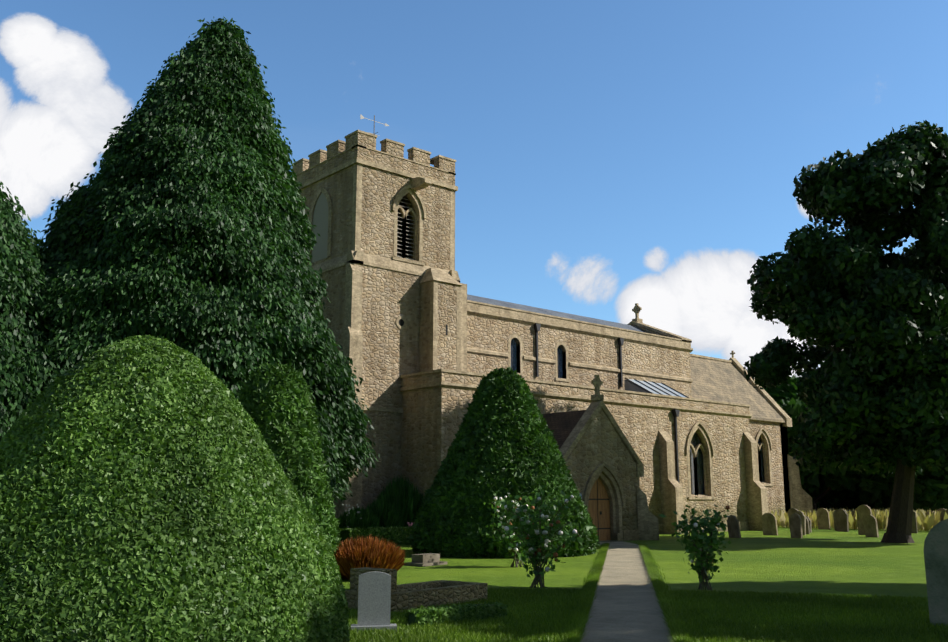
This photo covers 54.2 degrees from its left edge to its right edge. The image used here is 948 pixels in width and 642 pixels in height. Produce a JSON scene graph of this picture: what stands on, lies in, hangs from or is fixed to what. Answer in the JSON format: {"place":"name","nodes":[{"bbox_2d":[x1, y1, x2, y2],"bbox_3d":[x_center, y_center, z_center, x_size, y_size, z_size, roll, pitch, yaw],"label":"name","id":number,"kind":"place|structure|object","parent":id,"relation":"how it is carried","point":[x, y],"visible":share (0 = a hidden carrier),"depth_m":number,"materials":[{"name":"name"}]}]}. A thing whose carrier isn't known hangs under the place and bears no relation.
{"place":"outdoors","nodes":[
{"label":"outdoors","id":0,"kind":"place"},
{"bbox_2d":[339,526,412,545],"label":"hedge","id":1,"kind":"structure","parent":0,"point":[403,534],"depth_m":31.81,"materials":[{"name":"green plant"}]},
{"bbox_2d":[397,199,447,334],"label":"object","id":2,"kind":"object","parent":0,"point":[401,322],"visible":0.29,"depth_m":39.38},
{"bbox_2d":[0,0,947,376],"label":"sky","id":3,"kind":"structure","parent":0,"point":[611,156],"materials":[{"name":"blue"}]},
{"bbox_2d":[580,541,673,641],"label":"gravel path","id":4,"kind":"structure","parent":0,"point":[625,605],"depth_m":14.20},
{"bbox_2d":[341,526,928,641],"bbox_3d":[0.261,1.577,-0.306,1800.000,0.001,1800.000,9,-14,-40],"label":"lawn","id":5,"kind":"structure","parent":0,"point":[833,561],"depth_m":21.92,"materials":[{"name":"green plant"}]},
{"bbox_2d":[0,335,349,641],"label":"box topiary","id":6,"kind":"object","parent":5,"relation":"on","point":[231,449],"depth_m":7.37,"materials":[{"name":"green plant"}]},
{"bbox_2d":[237,361,341,554],"bbox_3d":[-4.061,3.051,18.708,2.962,4.572,2.166,2,-11,-12],"label":"clipped bush","id":7,"kind":"object","parent":5,"relation":"on","point":[276,401],"visible":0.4,"depth_m":18.62,"materials":[{"name":"green plant"}]},
{"bbox_2d":[339,510,361,536],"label":"shrub","id":8,"kind":"object","parent":5,"relation":"on","point":[351,523],"depth_m":32.27,"materials":[{"name":"green plant"}]},
{"bbox_2d":[342,504,361,527],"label":"white flowers","id":9,"kind":"object","parent":8,"relation":"attached to","point":[350,509],"depth_m":32.57,"materials":[{"name":"white plant"}]},
{"bbox_2d":[337,506,379,529],"bbox_3d":[-4.138,7.254,33.020,1.590,1.396,1.589,9,-14,-40],"label":"shrub","id":10,"kind":"object","parent":5,"relation":"on","point":[368,519],"visible":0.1,"depth_m":32.77,"materials":[{"name":"green plant"}]},
{"bbox_2d":[334,534,405,579],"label":"ornamental grass","id":11,"kind":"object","parent":5,"relation":"on","point":[370,552],"depth_m":18.45,"materials":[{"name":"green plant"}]},
{"bbox_2d":[351,571,396,631],"bbox_3d":[-1.235,3.489,11.475,0.560,0.740,0.240,1,-11,-6],"label":"granite headstone","id":12,"kind":"object","parent":5,"relation":"on","point":[374,598],"visible":0.83,"depth_m":11.44,"materials":[{"name":"grey stone"}]},
{"bbox_2d":[364,499,404,527],"bbox_3d":[-3.422,7.358,34.322,1.787,1.680,1.785,9,-14,-40],"label":"shrub","id":13,"kind":"object","parent":5,"relation":"on","point":[388,516],"visible":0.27,"depth_m":33.87,"materials":[{"name":"green plant"}]},
{"bbox_2d":[377,473,422,526],"bbox_3d":[-2.807,7.047,35.063,1.796,2.571,1.777,9,-14,-40],"label":"shrub","id":14,"kind":"object","parent":5,"relation":"on","point":[403,495],"visible":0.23,"depth_m":34.62,"materials":[{"name":"green plant"}]},
{"bbox_2d":[344,567,486,612],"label":"stone wall","id":15,"kind":"structure","parent":5,"relation":"on","point":[419,594],"depth_m":13.70,"materials":[{"name":"stone"}]},
{"bbox_2d":[413,489,423,519],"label":"shrub","id":16,"kind":"object","parent":5,"relation":"on","point":[417,509],"visible":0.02,"depth_m":34.64,"materials":[{"name":"green plant"}]},
{"bbox_2d":[404,553,446,566],"bbox_3d":[-1.185,5.867,22.771,0.600,0.260,0.950,-8,-14,36],"label":"tomb","id":17,"kind":"object","parent":5,"relation":"on","point":[427,559],"visible":1,"depth_m":22.57,"materials":[{"name":"grey stone"}]},
{"bbox_2d":[404,601,507,626],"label":"plants","id":18,"kind":"object","parent":5,"relation":"on","point":[444,613],"depth_m":12.07,"materials":[{"name":"green plant"}]},
{"bbox_2d":[408,367,599,558],"bbox_3d":[0.852,4.155,27.533,5.746,5.902,4.265,0,-11,1],"label":"conical topiary bush","id":19,"kind":"object","parent":5,"relation":"on","point":[504,443],"visible":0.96,"depth_m":26.61,"materials":[{"name":"green plant"}]},
{"bbox_2d":[483,495,549,566],"bbox_3d":[0.832,5.039,22.206,1.850,1.689,1.682,9,-14,-40],"label":"rose bush","id":20,"kind":"object","parent":5,"relation":"on","point":[513,543],"depth_m":22.01,"materials":[{"name":"green plant"}]},
{"bbox_2d":[490,485,592,588],"bbox_3d":[1.369,3.932,16.806,1.731,1.892,1.662,9,-14,-40],"label":"rose bush","id":21,"kind":"object","parent":5,"relation":"on","point":[530,527],"depth_m":16.93,"materials":[{"name":"green plant"}]},
{"bbox_2d":[525,520,564,560],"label":"rose bush hips","id":22,"kind":"object","parent":21,"relation":"attached to","point":[555,554],"visible":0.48,"depth_m":16.95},
{"bbox_2d":[291,130,812,540],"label":"church ashlar dressings","id":23,"kind":"object","parent":5,"relation":"on","point":[650,527],"visible":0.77,"depth_m":39.40,"materials":[{"name":"beige stone"}]},
{"bbox_2d":[311,193,413,262],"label":"belfry louvres","id":24,"kind":"object","parent":23,"relation":"attached to","point":[320,222],"visible":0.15,"depth_m":38.84,"materials":[{"name":"beige wood"}]},
{"bbox_2d":[292,132,456,508],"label":"rubble tower walls","id":25,"kind":"structure","parent":23,"relation":"on","point":[392,352],"depth_m":37.63,"materials":[{"name":"beige stone"}]},
{"bbox_2d":[360,114,388,135],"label":"weather vane","id":26,"kind":"object","parent":23,"relation":"attached to","point":[362,117],"visible":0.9,"depth_m":41.34,"materials":[{"name":"grey metal"}]},
{"bbox_2d":[511,339,562,377],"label":"clerestory glass","id":27,"kind":"object","parent":23,"relation":"attached to","point":[514,358],"visible":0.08,"depth_m":43.87,"materials":[{"name":"glass"}]},
{"bbox_2d":[542,410,585,448],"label":"porch roof tiles","id":28,"kind":"object","parent":23,"relation":"attached to","point":[562,425],"depth_m":36.48,"materials":[{"name":"brown tile"}]},
{"bbox_2d":[588,478,610,540],"bbox_3d":[4.700,7.153,35.366,1.440,2.477,0.060,9,-14,-40],"label":"porch door","id":29,"kind":"structure","parent":23,"relation":"in","point":[603,520],"depth_m":35.44,"materials":[{"name":"brown wood"}]},
{"bbox_2d":[629,379,684,396],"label":"skylight","id":30,"kind":"object","parent":23,"relation":"on","point":[656,389],"depth_m":47.94,"materials":[{"name":"glass"}]},
{"bbox_2d":[690,432,764,493],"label":"arched windows","id":31,"kind":"structure","parent":23,"relation":"in","point":[695,440],"depth_m":45.99,"materials":[{"name":"black glass"}]},
{"bbox_2d":[690,356,785,422],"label":"chancel roof slates","id":32,"kind":"object","parent":23,"relation":"on","point":[716,380],"visible":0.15,"depth_m":57.26,"materials":[{"name":"stone"}]},
{"bbox_2d":[401,314,789,529],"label":"rubble church walls","id":33,"kind":"structure","parent":5,"relation":"on","point":[432,418],"depth_m":43.10,"materials":[{"name":"beige stone"}]},
{"bbox_2d":[374,115,688,538],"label":"church ironwork","id":34,"kind":"object","parent":33,"relation":"attached to","point":[675,413],"visible":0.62,"depth_m":44.38,"materials":[{"name":"black metal"}]},
{"bbox_2d":[467,294,649,392],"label":"church lead roofs","id":35,"kind":"structure","parent":33,"relation":"on","point":[629,385],"depth_m":48.87,"materials":[{"name":"grey metal"}]},
{"bbox_2d":[600,540,620,541],"bbox_3d":[4.918,8.308,34.892,1.440,0.030,0.600,9,-14,-40],"label":"porch step","id":36,"kind":"object","parent":5,"relation":"on","point":[610,541],"visible":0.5,"depth_m":34.91,"materials":[{"name":"grey stone"}]},
{"bbox_2d":[558,542,698,641],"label":"path edge grass","id":37,"kind":"structure","parent":5,"relation":"on","point":[668,609],"depth_m":13.82,"materials":[{"name":"green plant"}]},
{"bbox_2d":[345,586,947,641],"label":"lawn","id":38,"kind":"structure","parent":5,"relation":"on","point":[809,617],"depth_m":12.11,"materials":[{"name":"green plant"}]},
{"bbox_2d":[659,497,730,590],"bbox_3d":[4.085,3.986,16.593,1.604,1.645,1.095,9,-14,-40],"label":"rose bush","id":39,"kind":"object","parent":5,"relation":"on","point":[708,528],"depth_m":16.50,"materials":[{"name":"green plant"}]},
{"bbox_2d":[761,375,801,402],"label":"tree","id":40,"kind":"object","parent":5,"relation":"on","point":[781,392],"visible":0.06,"depth_m":74.58,"materials":[{"name":"green plant"}]},
{"bbox_2d":[775,397,869,510],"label":"tree","id":41,"kind":"object","parent":5,"relation":"on","point":[818,484],"depth_m":61.81,"materials":[{"name":"green plant"}]},
{"bbox_2d":[792,393,861,509],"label":"tree","id":42,"kind":"object","parent":5,"relation":"on","point":[841,499],"visible":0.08,"depth_m":69.30,"materials":[{"name":"green plant"}]},
{"bbox_2d":[727,505,947,537],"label":"gravestones","id":43,"kind":"object","parent":5,"relation":"on","point":[800,524],"visible":0.73,"depth_m":41.44,"materials":[{"name":"grey stone"}]},
{"bbox_2d":[743,120,947,542],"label":"yew tree","id":44,"kind":"object","parent":5,"relation":"on","point":[868,303],"depth_m":34.09,"materials":[{"name":"green plant"}]},
{"bbox_2d":[853,489,889,509],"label":"bush","id":45,"kind":"object","parent":5,"relation":"on","point":[879,504],"depth_m":67.50,"materials":[{"name":"green plant"}]},
{"bbox_2d":[852,417,947,511],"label":"tree","id":46,"kind":"object","parent":5,"relation":"on","point":[930,491],"depth_m":58.64,"materials":[{"name":"green plant"}]},
{"bbox_2d":[924,518,947,625],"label":"gravestone","id":47,"kind":"object","parent":5,"relation":"on","point":[936,553],"visible":0.87,"depth_m":11.86,"materials":[{"name":"grey stone"}]},
{"bbox_2d":[771,506,947,530],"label":"tall dry grass","id":48,"kind":"structure","parent":0,"point":[926,521],"depth_m":48.76,"materials":[{"name":"yellow plant"}]},
{"bbox_3d":[-10.461,-1.595,31.224,9.084,18.100,8.906,9,-14,-40],"label":"cypress tree","id":49,"kind":"object","parent":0,"visible":0},
{"bbox_2d":[7,17,379,503],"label":"cypress tree sprays","id":50,"kind":"object","parent":49,"relation":"attached to","point":[183,221],"visible":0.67,"depth_m":28.18,"materials":[{"name":"green plant"}]},
{"bbox_3d":[-15.313,0.828,26.332,8.762,11.500,8.428,9,-14,-40],"label":"cypress tree","id":51,"kind":"object","parent":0,"visible":0},
{"bbox_2d":[0,182,71,441],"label":"cypress sprays","id":52,"kind":"object","parent":51,"relation":"attached to","point":[22,256],"visible":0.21,"depth_m":25.20,"materials":[{"name":"green plant"}]}
]}

